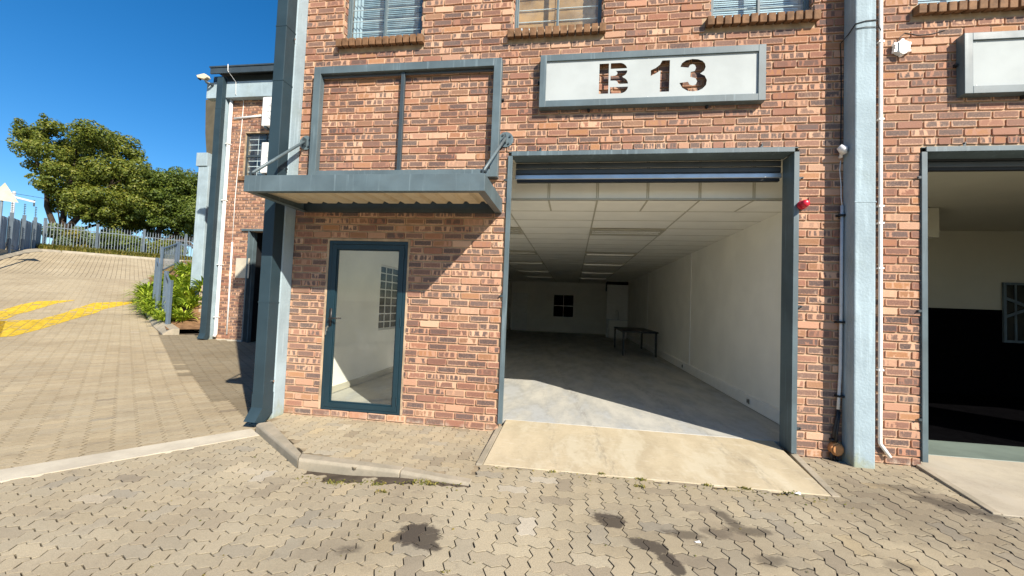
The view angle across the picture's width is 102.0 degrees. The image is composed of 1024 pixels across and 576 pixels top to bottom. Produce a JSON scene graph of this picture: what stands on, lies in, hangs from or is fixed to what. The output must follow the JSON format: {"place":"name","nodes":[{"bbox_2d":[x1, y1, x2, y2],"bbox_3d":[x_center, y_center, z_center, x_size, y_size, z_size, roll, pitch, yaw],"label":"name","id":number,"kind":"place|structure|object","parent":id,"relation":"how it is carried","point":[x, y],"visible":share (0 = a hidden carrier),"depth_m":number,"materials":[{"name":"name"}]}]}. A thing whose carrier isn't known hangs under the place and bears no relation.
{"place":"outdoors","nodes":[
{"label":"outdoors","id":0,"kind":"place"},
{"bbox_2d":[36,243,191,260],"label":"grass","id":1,"kind":"structure","parent":0,"point":[87,249],"depth_m":29.97,"materials":[{"name":"green plant"}]},
{"bbox_2d":[0,252,257,469],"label":"driveway paving","id":2,"kind":"structure","parent":0,"point":[122,377],"depth_m":7.16,"materials":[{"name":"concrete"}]},
{"bbox_2d":[0,183,18,232],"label":"shade canopy","id":3,"kind":"object","parent":2,"relation":"on","point":[6,194],"visible":1,"depth_m":20.76,"materials":[{"name":"white fabric"}]},
{"bbox_2d":[0,300,136,336],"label":"road marking","id":4,"kind":"object","parent":2,"relation":"on","point":[65,316],"visible":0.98,"depth_m":12.96,"materials":[{"name":"yellow paint"}]},
{"bbox_2d":[0,0,277,256],"label":"sky","id":5,"kind":"structure","parent":0,"point":[129,67],"materials":[{"name":"blue"}]},
{"bbox_2d":[179,329,255,342],"bbox_3d":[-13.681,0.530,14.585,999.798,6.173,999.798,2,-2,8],"label":"ground","id":6,"kind":"structure","parent":0,"point":[186,330],"depth_m":12.66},
{"bbox_2d":[10,191,34,212],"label":"power pole","id":7,"kind":"object","parent":6,"relation":"on","point":[24,199],"visible":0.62,"depth_m":44.89,"materials":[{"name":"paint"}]},
{"bbox_2d":[0,249,186,261],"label":"kerb","id":8,"kind":"structure","parent":6,"relation":"on","point":[12,254],"depth_m":28.06,"materials":[{"name":"concrete"}]},
{"bbox_2d":[0,429,258,482],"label":"concrete strip","id":9,"kind":"object","parent":6,"relation":"on","point":[31,471],"visible":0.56,"depth_m":3.69,"materials":[{"name":"beige concrete"}]},
{"bbox_2d":[140,278,178,334],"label":"driveway kerb","id":10,"kind":"structure","parent":6,"relation":"on","point":[160,328],"depth_m":12.13,"materials":[{"name":"concrete"}]},
{"bbox_2d":[161,271,173,323],"bbox_3d":[-10.750,0.420,12.912,0.121,1.960,1.771,5,-3,-44],"label":"railing","id":11,"kind":"object","parent":10,"relation":"on","point":[167,295],"visible":0.77,"depth_m":12.34,"materials":[{"name":"grey metal"}]},
{"bbox_2d":[148,261,201,328],"bbox_3d":[-13.976,-0.195,18.422,2.880,2.926,16.000,4,-3,-43],"label":"planting bed","id":12,"kind":"object","parent":6,"relation":"on","point":[193,323],"visible":0.06,"depth_m":12.81,"materials":[{"name":"red soil"}]},
{"bbox_2d":[123,284,152,297],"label":"agapanthus","id":13,"kind":"object","parent":12,"relation":"on","point":[141,289],"visible":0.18,"depth_m":16.71,"materials":[{"name":"green plant"}]},
{"bbox_2d":[126,281,152,295],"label":"agapanthus","id":14,"kind":"object","parent":12,"relation":"on","point":[145,284],"visible":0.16,"depth_m":17.32,"materials":[{"name":"green plant"}]},
{"bbox_2d":[127,288,152,302],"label":"agapanthus","id":15,"kind":"object","parent":12,"relation":"on","point":[148,295],"visible":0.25,"depth_m":16.08,"materials":[{"name":"green plant"}]},
{"bbox_2d":[128,293,152,306],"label":"agapanthus","id":16,"kind":"object","parent":12,"relation":"on","point":[143,297],"visible":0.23,"depth_m":15.39,"materials":[{"name":"green plant"}]},
{"bbox_2d":[128,298,155,310],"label":"agapanthus","id":17,"kind":"object","parent":12,"relation":"on","point":[146,301],"visible":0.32,"depth_m":14.64,"materials":[{"name":"green plant"}]},
{"bbox_2d":[128,300,161,314],"bbox_3d":[-12.331,0.679,14.298,1.368,0.526,1.245,0,-3,41],"label":"agapanthus","id":18,"kind":"object","parent":12,"relation":"on","point":[147,307],"visible":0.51,"depth_m":14.11,"materials":[{"name":"green plant"}]},
{"bbox_2d":[139,307,171,319],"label":"agapanthus","id":19,"kind":"object","parent":12,"relation":"on","point":[155,314],"visible":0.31,"depth_m":13.24,"materials":[{"name":"green plant"}]},
{"bbox_2d":[153,258,162,309],"bbox_3d":[-12.660,-0.077,14.791,0.121,2.100,1.821,5,-3,-44],"label":"railing","id":20,"kind":"object","parent":12,"relation":"on","point":[157,278],"visible":0.8,"depth_m":14.19,"materials":[{"name":"grey metal"}]},
{"bbox_2d":[147,310,180,321],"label":"agapanthus","id":21,"kind":"object","parent":12,"relation":"on","point":[163,316],"visible":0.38,"depth_m":12.63,"materials":[{"name":"green plant"}]},
{"bbox_2d":[149,295,188,310],"bbox_3d":[-11.340,0.516,13.878,1.458,0.611,1.679,2,-2,8],"label":"agapanthus","id":22,"kind":"object","parent":12,"relation":"on","point":[176,302],"visible":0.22,"depth_m":13.62,"materials":[{"name":"green plant"}]},
{"bbox_2d":[160,241,178,270],"bbox_3d":[-17.659,-1.451,21.350,0.120,2.200,2.524,3,-3,-26],"label":"railing","id":23,"kind":"object","parent":12,"relation":"on","point":[163,254],"visible":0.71,"depth_m":21.36,"materials":[{"name":"grey metal"}]},
{"bbox_2d":[163,274,189,289],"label":"agapanthus","id":24,"kind":"object","parent":12,"relation":"on","point":[177,279],"visible":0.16,"depth_m":16.28,"materials":[{"name":"green plant"}]},
{"bbox_2d":[162,273,190,286],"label":"agapanthus","id":25,"kind":"object","parent":12,"relation":"on","point":[171,278],"visible":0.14,"depth_m":17.12,"materials":[{"name":"green plant"}]},
{"bbox_2d":[165,260,191,275],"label":"agapanthus","id":26,"kind":"object","parent":12,"relation":"on","point":[178,269],"visible":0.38,"depth_m":19.26,"materials":[{"name":"green plant"}]},
{"bbox_2d":[162,282,198,298],"bbox_3d":[-11.488,0.131,14.659,1.632,0.651,1.530,2,-2,8],"label":"agapanthus","id":27,"kind":"object","parent":12,"relation":"on","point":[185,290],"visible":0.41,"depth_m":14.49,"materials":[{"name":"green plant"}]},
{"bbox_2d":[161,305,200,321],"bbox_3d":[-10.129,0.773,12.732,1.267,0.516,1.210,2,-2,8],"label":"agapanthus","id":28,"kind":"object","parent":12,"relation":"on","point":[180,315],"visible":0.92,"depth_m":12.60,"materials":[{"name":"green plant"}]},
{"bbox_2d":[175,261,191,275],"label":"agapanthus","id":29,"kind":"object","parent":12,"relation":"on","point":[186,268],"visible":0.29,"depth_m":18.17,"materials":[{"name":"green plant"}]},
{"bbox_2d":[177,242,192,265],"bbox_3d":[-17.820,-1.631,23.187,0.113,1.700,1.521,1,-3,30],"label":"railing","id":30,"kind":"object","parent":12,"relation":"on","point":[179,246],"visible":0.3,"depth_m":22.62,"materials":[{"name":"grey metal"}]},
{"bbox_2d":[172,292,201,308],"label":"agapanthus","id":31,"kind":"object","parent":12,"relation":"on","point":[190,301],"visible":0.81,"depth_m":13.33,"materials":[{"name":"green plant"}]},
{"bbox_2d":[184,276,202,291],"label":"agapanthus","id":32,"kind":"object","parent":12,"relation":"on","point":[200,283],"visible":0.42,"depth_m":14.44,"materials":[{"name":"green plant"}]},
{"bbox_2d":[194,285,202,331],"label":"retaining wall","id":33,"kind":"structure","parent":6,"relation":"on","point":[196,330],"depth_m":13.52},
{"bbox_2d":[190,100,215,294],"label":"brick wing","id":34,"kind":"structure","parent":6,"relation":"on","point":[203,162],"depth_m":14.87,"materials":[{"name":"white paint"}]},
{"bbox_2d":[206,63,273,342],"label":"brick building","id":35,"kind":"structure","parent":6,"relation":"on","point":[253,83],"depth_m":11.54,"materials":[{"name":"brown brick"}]},
{"bbox_2d":[196,73,213,85],"bbox_3d":[-8.554,-5.798,11.566,0.369,0.262,0.227,2,-2,8],"label":"security camera","id":36,"kind":"object","parent":35,"relation":"attached to","point":[205,77],"visible":1,"depth_m":11.48,"materials":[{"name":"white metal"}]},
{"bbox_2d":[197,77,226,339],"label":"column","id":37,"kind":"structure","parent":35,"relation":"attached to","point":[204,330],"depth_m":11.34,"materials":[{"name":"grey metal"}]},
{"bbox_2d":[212,99,232,336],"bbox_3d":[-8.044,-1.986,11.544,0.120,6.700,0.130,2,-2,8],"label":"waste pipe","id":38,"kind":"object","parent":35,"relation":"attached to","point":[224,200],"visible":1,"depth_m":11.53,"materials":[{"name":"white plastic"}]},
{"bbox_2d":[226,242,232,333],"bbox_3d":[-7.808,-0.002,11.460,0.064,2.550,0.044,2,-2,8],"label":"conduit","id":39,"kind":"object","parent":35,"relation":"attached to","point":[229,287],"visible":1,"depth_m":11.45,"materials":[{"name":"white plastic"}]},
{"bbox_2d":[228,71,243,241],"bbox_3d":[-7.765,-3.697,11.441,0.082,4.830,0.461,1,-3,34],"label":"cable","id":40,"kind":"object","parent":35,"relation":"attached to","point":[238,159],"visible":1,"depth_m":11.58,"materials":[{"name":"white plastic"}]},
{"bbox_2d":[235,258,249,277],"bbox_3d":[-7.439,-0.549,11.441,0.420,0.550,0.018,2,-2,8],"label":"notice board","id":41,"kind":"object","parent":35,"relation":"attached to","point":[240,270],"visible":1,"depth_m":11.44,"materials":[{"name":"plastic"}]},
{"bbox_2d":[234,115,261,119],"bbox_3d":[-7.384,-4.791,11.625,0.904,0.120,0.060,2,-2,8],"label":"conduit","id":42,"kind":"object","parent":35,"relation":"attached to","point":[245,117],"visible":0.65,"depth_m":11.60,"materials":[{"name":"white plastic"}]},
{"bbox_2d":[241,229,262,342],"bbox_3d":[-6.680,0.034,12.112,1.480,3.220,1.680,2,-2,8],"label":"doorway","id":43,"kind":"structure","parent":35,"relation":"in","point":[254,245],"depth_m":11.56,"materials":[{"name":"black paint"}]},
{"bbox_2d":[237,133,268,180],"bbox_3d":[-6.902,-3.745,11.762,1.360,1.560,0.590,2,-2,8],"label":"window","id":44,"kind":"structure","parent":35,"relation":"in","point":[263,137],"depth_m":11.70,"materials":[{"name":"grey metal"}]},
{"bbox_2d":[260,142,268,174],"bbox_3d":[-6.344,-3.464,11.257,0.820,0.900,0.334,2,-2,8],"label":"air conditioner","id":45,"kind":"object","parent":35,"relation":"attached to","point":[264,156],"visible":0.03,"depth_m":11.15,"materials":[{"name":"white plastic"}]},
{"bbox_2d":[261,97,271,130],"bbox_3d":[-6.349,-4.734,11.318,0.820,0.860,0.334,2,-2,8],"label":"air conditioner","id":46,"kind":"object","parent":35,"relation":"attached to","point":[266,114],"visible":0.19,"depth_m":11.21,"materials":[{"name":"white plastic"}]},
{"bbox_2d":[256,421,471,485],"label":"kerb","id":47,"kind":"structure","parent":6,"relation":"on","point":[272,435],"depth_m":3.52,"materials":[{"name":"concrete"}]},
{"bbox_2d":[265,0,1023,468],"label":"brick building","id":48,"kind":"structure","parent":6,"relation":"on","point":[731,274],"depth_m":4.80,"materials":[{"name":"red brick"}]},
{"bbox_2d":[243,0,297,422],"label":"column","id":49,"kind":"structure","parent":48,"relation":"attached to","point":[261,410],"depth_m":4.78,"materials":[{"name":"grey metal"}]},
{"bbox_2d":[320,240,407,414],"bbox_3d":[-1.748,0.448,4.906,0.999,2.018,0.141,2,-2,8],"label":"door","id":50,"kind":"structure","parent":48,"relation":"in","point":[335,246],"depth_m":4.91,"materials":[{"name":"grey metal"}]},
{"bbox_2d":[244,132,512,213],"bbox_3d":[-1.385,-1.382,4.453,2.669,0.953,0.938,2,-2,8],"label":"canopy","id":51,"kind":"object","parent":48,"relation":"attached to","point":[473,193],"visible":0.99,"depth_m":4.20,"materials":[{"name":"grey metal"}]},
{"bbox_2d":[336,0,424,48],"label":"window","id":52,"kind":"structure","parent":48,"relation":"in","point":[357,41],"depth_m":5.21,"materials":[{"name":"blue paint"}]},
{"bbox_2d":[378,265,397,329],"bbox_3d":[-2.288,0.186,7.812,0.062,1.160,1.040,2,-2,8],"label":"window","id":53,"kind":"structure","parent":48,"relation":"in","point":[389,275],"depth_m":7.72,"materials":[{"name":"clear glass"}]},
{"bbox_2d":[308,58,503,178],"bbox_3d":[-1.279,-1.983,4.894,2.378,1.398,0.092,2,-2,8],"label":"sign frame","id":54,"kind":"object","parent":48,"relation":"attached to","point":[402,70],"visible":0.88,"depth_m":4.88,"materials":[{"name":"blue paint"}]},
{"bbox_2d":[510,227,523,233],"bbox_3d":[-0.421,-1.077,7.476,1.214,0.103,0.606,2,-2,8],"label":"ceiling light","id":55,"kind":"object","parent":48,"relation":"attached to","point":[515,230],"visible":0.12,"depth_m":7.38,"materials":[{"name":"white plastic"}]},
{"bbox_2d":[512,293,527,330],"bbox_3d":[0.417,1.285,22.688,0.810,2.045,0.043,2,-2,8],"label":"back door","id":56,"kind":"structure","parent":48,"relation":"in","point":[519,307],"depth_m":22.66,"materials":[{"name":"white plastic"}]},
{"bbox_2d":[509,250,537,254],"bbox_3d":[0.017,-0.936,10.441,1.214,0.103,0.606,2,-2,8],"label":"ceiling light","id":57,"kind":"object","parent":48,"relation":"attached to","point":[524,252],"visible":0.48,"depth_m":10.40,"materials":[{"name":"white plastic"}]},
{"bbox_2d":[509,261,543,263],"bbox_3d":[0.367,-0.823,12.812,1.214,0.103,0.606,2,-2,8],"label":"ceiling light","id":58,"kind":"object","parent":48,"relation":"attached to","point":[519,262],"visible":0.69,"depth_m":12.74,"materials":[{"name":"white plastic"}]},
{"bbox_2d":[517,270,549,272],"bbox_3d":[0.805,-0.683,15.777,1.214,0.103,0.606,2,-2,8],"label":"ceiling light","id":59,"kind":"object","parent":48,"relation":"attached to","point":[532,271],"visible":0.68,"depth_m":15.68,"materials":[{"name":"white plastic"}]},
{"bbox_2d":[507,0,605,39],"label":"window","id":60,"kind":"structure","parent":48,"relation":"in","point":[535,16],"depth_m":4.93,"materials":[{"name":"blue paint"}]},
{"bbox_2d":[553,294,573,317],"bbox_3d":[2.773,0.965,22.355,1.095,1.210,0.043,2,-2,8],"label":"window","id":61,"kind":"structure","parent":48,"relation":"in","point":[563,305],"depth_m":22.36,"materials":[{"name":"glass"}]},
{"bbox_2d":[581,272,614,273],"bbox_3d":[3.178,-0.605,15.422,1.214,0.103,0.606,2,-2,8],"label":"ceiling light","id":62,"kind":"object","parent":48,"relation":"attached to","point":[598,272],"visible":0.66,"depth_m":15.34,"materials":[{"name":"white plastic"}]},
{"bbox_2d":[582,263,624,265],"bbox_3d":[2.740,-0.746,12.458,1.214,0.103,0.606,2,-2,8],"label":"ceiling light","id":63,"kind":"object","parent":48,"relation":"attached to","point":[601,264],"visible":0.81,"depth_m":12.43,"materials":[{"name":"white plastic"}]},
{"bbox_2d":[585,252,637,256],"bbox_3d":[2.389,-0.858,10.086,1.214,0.103,0.606,2,-2,8],"label":"ceiling light","id":64,"kind":"object","parent":48,"relation":"attached to","point":[610,254],"visible":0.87,"depth_m":10.03,"materials":[{"name":"white plastic"}]},
{"bbox_2d":[606,282,627,290],"bbox_3d":[5.199,-0.059,20.576,1.000,0.435,0.850,2,-2,8],"label":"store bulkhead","id":65,"kind":"object","parent":48,"relation":"attached to","point":[616,283],"visible":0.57,"depth_m":20.17,"materials":[{"name":"black"}]},
{"bbox_2d":[589,228,665,235],"bbox_3d":[1.951,-0.999,7.122,1.214,0.103,0.606,2,-2,8],"label":"ceiling light","id":66,"kind":"object","parent":48,"relation":"attached to","point":[622,232],"visible":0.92,"depth_m":7.09,"materials":[{"name":"plastic"}]},
{"bbox_2d":[538,44,766,112],"bbox_3d":[1.474,-2.269,4.500,2.403,0.665,0.093,2,-2,8],"label":"unit sign","id":67,"kind":"object","parent":48,"relation":"attached to","point":[735,75],"visible":1,"depth_m":4.46,"materials":[{"name":"blue grey painted steel"},{"name":"white painted metal"}]},
{"bbox_2d":[705,0,820,27],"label":"window","id":68,"kind":"structure","parent":48,"relation":"in","point":[751,18],"depth_m":4.39,"materials":[{"name":"blue paint"}]},
{"bbox_2d":[797,200,809,209],"bbox_3d":[2.952,-0.847,4.188,0.089,0.090,0.101,2,-2,8],"label":"alarm beacon","id":69,"kind":"object","parent":48,"relation":"attached to","point":[802,204],"visible":1,"depth_m":4.17,"materials":[{"name":"red plastic"}]},
{"bbox_2d":[828,438,843,460],"bbox_3d":[3.184,1.597,4.071,0.118,0.222,0.080,2,-2,8],"label":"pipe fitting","id":70,"kind":"object","parent":48,"relation":"attached to","point":[836,449],"visible":0.97,"depth_m":4.06,"materials":[{"name":"orange metal"}]},
{"bbox_2d":[832,205,845,441],"bbox_3d":[3.244,0.339,4.128,0.104,2.341,0.072,2,-2,8],"label":"conduit","id":71,"kind":"object","parent":48,"relation":"attached to","point":[838,395],"visible":1,"depth_m":4.11,"materials":[{"name":"grey plastic"}]},
{"bbox_2d":[837,144,847,204],"bbox_3d":[3.311,-1.133,4.157,0.086,0.606,0.132,0,-3,42],"label":"motion sensor","id":72,"kind":"object","parent":48,"relation":"attached to","point":[842,149],"visible":1,"depth_m":4.16,"materials":[{"name":"white plastic"}]},
{"bbox_2d":[840,19,881,144],"bbox_3d":[3.521,-1.992,4.131,0.363,1.275,0.202,2,-2,8],"label":"cable","id":73,"kind":"object","parent":48,"relation":"attached to","point":[841,68],"visible":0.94,"depth_m":4.23,"materials":[{"name":"grey plastic"}]},
{"bbox_2d":[876,0,891,457],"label":"water pipe","id":74,"kind":"object","parent":48,"relation":"attached to","point":[880,206],"visible":1,"depth_m":4.11,"materials":[{"name":"white plastic"}]},
{"bbox_2d":[892,29,945,56],"bbox_3d":[4.078,-2.455,4.141,0.481,0.263,0.060,2,-2,8],"label":"junction box","id":75,"kind":"object","parent":48,"relation":"attached to","point":[901,48],"visible":1,"depth_m":4.14,"materials":[{"name":"grey plastic"}]},
{"bbox_2d":[912,0,1023,16],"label":"window","id":76,"kind":"structure","parent":48,"relation":"in","point":[934,8],"depth_m":4.07,"materials":[{"name":"blue paint"}]},
{"bbox_2d":[953,30,1023,99],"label":"unit sign","id":77,"kind":"object","parent":48,"relation":"attached to","point":[989,64],"visible":1,"depth_m":4.00,"materials":[{"name":"blue grey painted steel"},{"name":"white painted metal"}]},
{"bbox_2d":[1002,282,1023,342],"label":"window","id":78,"kind":"structure","parent":48,"relation":"in","point":[1012,293],"depth_m":7.87,"materials":[{"name":"grey paint"}]},
{"bbox_2d":[483,420,830,495],"bbox_3d":[1.280,1.696,4.053,2.934,0.239,1.315,2,-2,8],"label":"concrete apron","id":79,"kind":"object","parent":6,"relation":"on","point":[724,462],"visible":0.76,"depth_m":3.91,"materials":[{"name":"beige concrete"}]},
{"bbox_2d":[790,453,839,496],"bbox_3d":[2.686,1.749,3.718,0.069,0.218,0.997,1,-3,18],"label":"apron edging","id":80,"kind":"object","parent":6,"relation":"on","point":[809,470],"visible":0.36,"depth_m":3.67,"materials":[{"name":"concrete"}]},
{"bbox_2d":[917,455,1023,517],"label":"concrete ramp","id":81,"kind":"structure","parent":6,"relation":"on","point":[997,485],"depth_m":3.71,"materials":[{"name":"beige concrete"}]},
{"bbox_2d":[916,465,1000,514],"bbox_3d":[3.741,1.778,3.517,0.059,0.210,1.011,1,-3,20],"label":"ramp edging","id":82,"kind":"object","parent":81,"relation":"on","point":[973,499],"visible":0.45,"depth_m":3.44,"materials":[{"name":"concrete"}]},
{"bbox_2d":[267,413,493,475],"bbox_3d":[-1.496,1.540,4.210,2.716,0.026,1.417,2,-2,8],"label":"raised pavement","id":83,"kind":"structure","parent":0,"point":[398,446],"depth_m":4.14,"materials":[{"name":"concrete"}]},
{"bbox_2d":[476,426,501,465],"bbox_3d":[-0.216,1.651,4.168,0.059,0.226,1.100,2,-2,8],"label":"apron edge","id":84,"kind":"object","parent":83,"relation":"on","point":[486,451],"visible":0.38,"depth_m":4.02,"materials":[{"name":"concrete"}]},
{"bbox_2d":[0,253,1023,575],"bbox_3d":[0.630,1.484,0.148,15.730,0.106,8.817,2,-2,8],"label":"forecourt paving","id":85,"kind":"structure","parent":0,"point":[896,510],"depth_m":2.69,"materials":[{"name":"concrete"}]},
{"bbox_2d":[0,202,41,254],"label":"sheet fence","id":86,"kind":"object","parent":85,"relation":"on","point":[25,229],"visible":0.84,"depth_m":25.55,"materials":[{"name":"grey metal"}]},
{"bbox_2d":[324,479,342,485],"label":"weed","id":87,"kind":"object","parent":85,"relation":"on","point":[332,482],"visible":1,"depth_m":3.29,"materials":[{"name":"green plant"}]},
{"bbox_2d":[412,477,437,485],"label":"weed","id":88,"kind":"object","parent":85,"relation":"on","point":[428,481],"visible":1,"depth_m":3.24,"materials":[{"name":"green plant"}]},
{"bbox_2d":[331,330,783,450],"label":"garage floor","id":89,"kind":"structure","parent":0,"point":[592,380],"depth_m":6.65,"materials":[{"name":"grey concrete"}]},
{"bbox_2d":[606,285,628,337],"bbox_3d":[5.051,1.112,19.926,0.995,2.528,0.070,2,-2,8],"label":"door","id":90,"kind":"structure","parent":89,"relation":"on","point":[617,297],"depth_m":19.91,"materials":[{"name":"white plastic"}]},
{"bbox_2d":[614,327,658,357],"bbox_3d":[3.924,1.694,13.370,1.020,0.734,2.600,2,-2,8],"label":"table","id":91,"kind":"object","parent":89,"relation":"on","point":[633,330],"visible":1,"depth_m":12.31,"materials":[{"name":"black paint"}]},
{"bbox_2d":[607,310,627,338],"bbox_3d":[4.968,1.701,19.551,0.900,1.313,0.620,2,-2,8],"label":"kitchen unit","id":92,"kind":"object","parent":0,"point":[613,323],"visible":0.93,"depth_m":19.29,"materials":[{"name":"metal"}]},
{"bbox_2d":[928,392,1023,446],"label":"gym rubber floor","id":93,"kind":"structure","parent":0,"point":[982,419],"depth_m":5.92,"materials":[{"name":"black rubber"}]},
{"bbox_2d":[928,440,1023,462],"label":"gym floor","id":94,"kind":"structure","parent":0,"point":[978,451],"depth_m":4.45,"materials":[{"name":"grey paint"}]},
{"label":"verge","id":95,"kind":"structure","parent":0,"visible":0},
{"bbox_2d":[41,223,89,245],"bbox_3d":[-33.109,-3.697,30.912,2.253,2.174,2.737,2,-2,8],"label":"shrub","id":96,"kind":"object","parent":95,"relation":"on","point":[56,235],"visible":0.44,"depth_m":30.09,"materials":[{"name":"green plant"}]},
{"bbox_2d":[57,228,90,247],"bbox_3d":[-32.456,-3.439,31.037,1.956,2.073,2.194,2,-2,8],"label":"shrub","id":97,"kind":"object","parent":95,"relation":"on","point":[72,236],"visible":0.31,"depth_m":30.47,"materials":[{"name":"green plant"}]},
{"bbox_2d":[5,113,163,244],"bbox_3d":[-33.471,-7.967,33.166,8.878,10.564,6.826,4,-3,-40],"label":"tree","id":98,"kind":"object","parent":95,"relation":"on","point":[92,189],"visible":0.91,"depth_m":32.09,"materials":[{"name":"green plant"}]},
{"bbox_2d":[85,237,116,250],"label":"shrub","id":99,"kind":"object","parent":95,"relation":"on","point":[92,242],"visible":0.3,"depth_m":31.18,"materials":[{"name":"green plant"}]},
{"bbox_2d":[92,231,130,250],"bbox_3d":[-31.267,-3.377,32.267,1.941,2.118,2.112,2,-2,8],"label":"shrub","id":100,"kind":"object","parent":95,"relation":"on","point":[107,238],"visible":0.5,"depth_m":31.79,"materials":[{"name":"green plant"}]},
{"bbox_2d":[42,218,192,255],"bbox_3d":[-27.937,-3.277,33.531,13.384,2.520,0.169,4,-3,-43],"label":"palisade fence","id":101,"kind":"object","parent":95,"relation":"on","point":[45,228],"visible":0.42,"depth_m":31.12,"materials":[{"name":"grey metal"}]},
{"bbox_2d":[101,184,164,234],"bbox_3d":[-32.621,-6.328,36.360,5.016,7.722,4.517,3,-3,-21],"label":"tree","id":102,"kind":"object","parent":95,"relation":"on","point":[142,227],"visible":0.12,"depth_m":35.72,"materials":[{"name":"green plant"}]},
{"bbox_2d":[119,234,151,252],"bbox_3d":[-30.335,-3.318,33.587,1.835,1.887,2.119,2,-2,8],"label":"shrub","id":103,"kind":"object","parent":95,"relation":"on","point":[130,239],"visible":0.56,"depth_m":32.96,"materials":[{"name":"green plant"}]},
{"bbox_2d":[137,238,167,253],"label":"shrub","id":104,"kind":"object","parent":95,"relation":"on","point":[155,245],"visible":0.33,"depth_m":34.31,"materials":[{"name":"green plant"}]},
{"bbox_2d":[124,166,197,248],"bbox_3d":[-29.236,-6.366,37.567,8.563,8.625,5.742,4,-3,-42],"label":"tree","id":105,"kind":"object","parent":95,"relation":"on","point":[178,192],"visible":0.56,"depth_m":35.77,"materials":[{"name":"green plant"}]},
{"bbox_2d":[160,240,187,255],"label":"shrub","id":106,"kind":"object","parent":95,"relation":"on","point":[173,241],"visible":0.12,"depth_m":35.55,"materials":[{"name":"green plant"}]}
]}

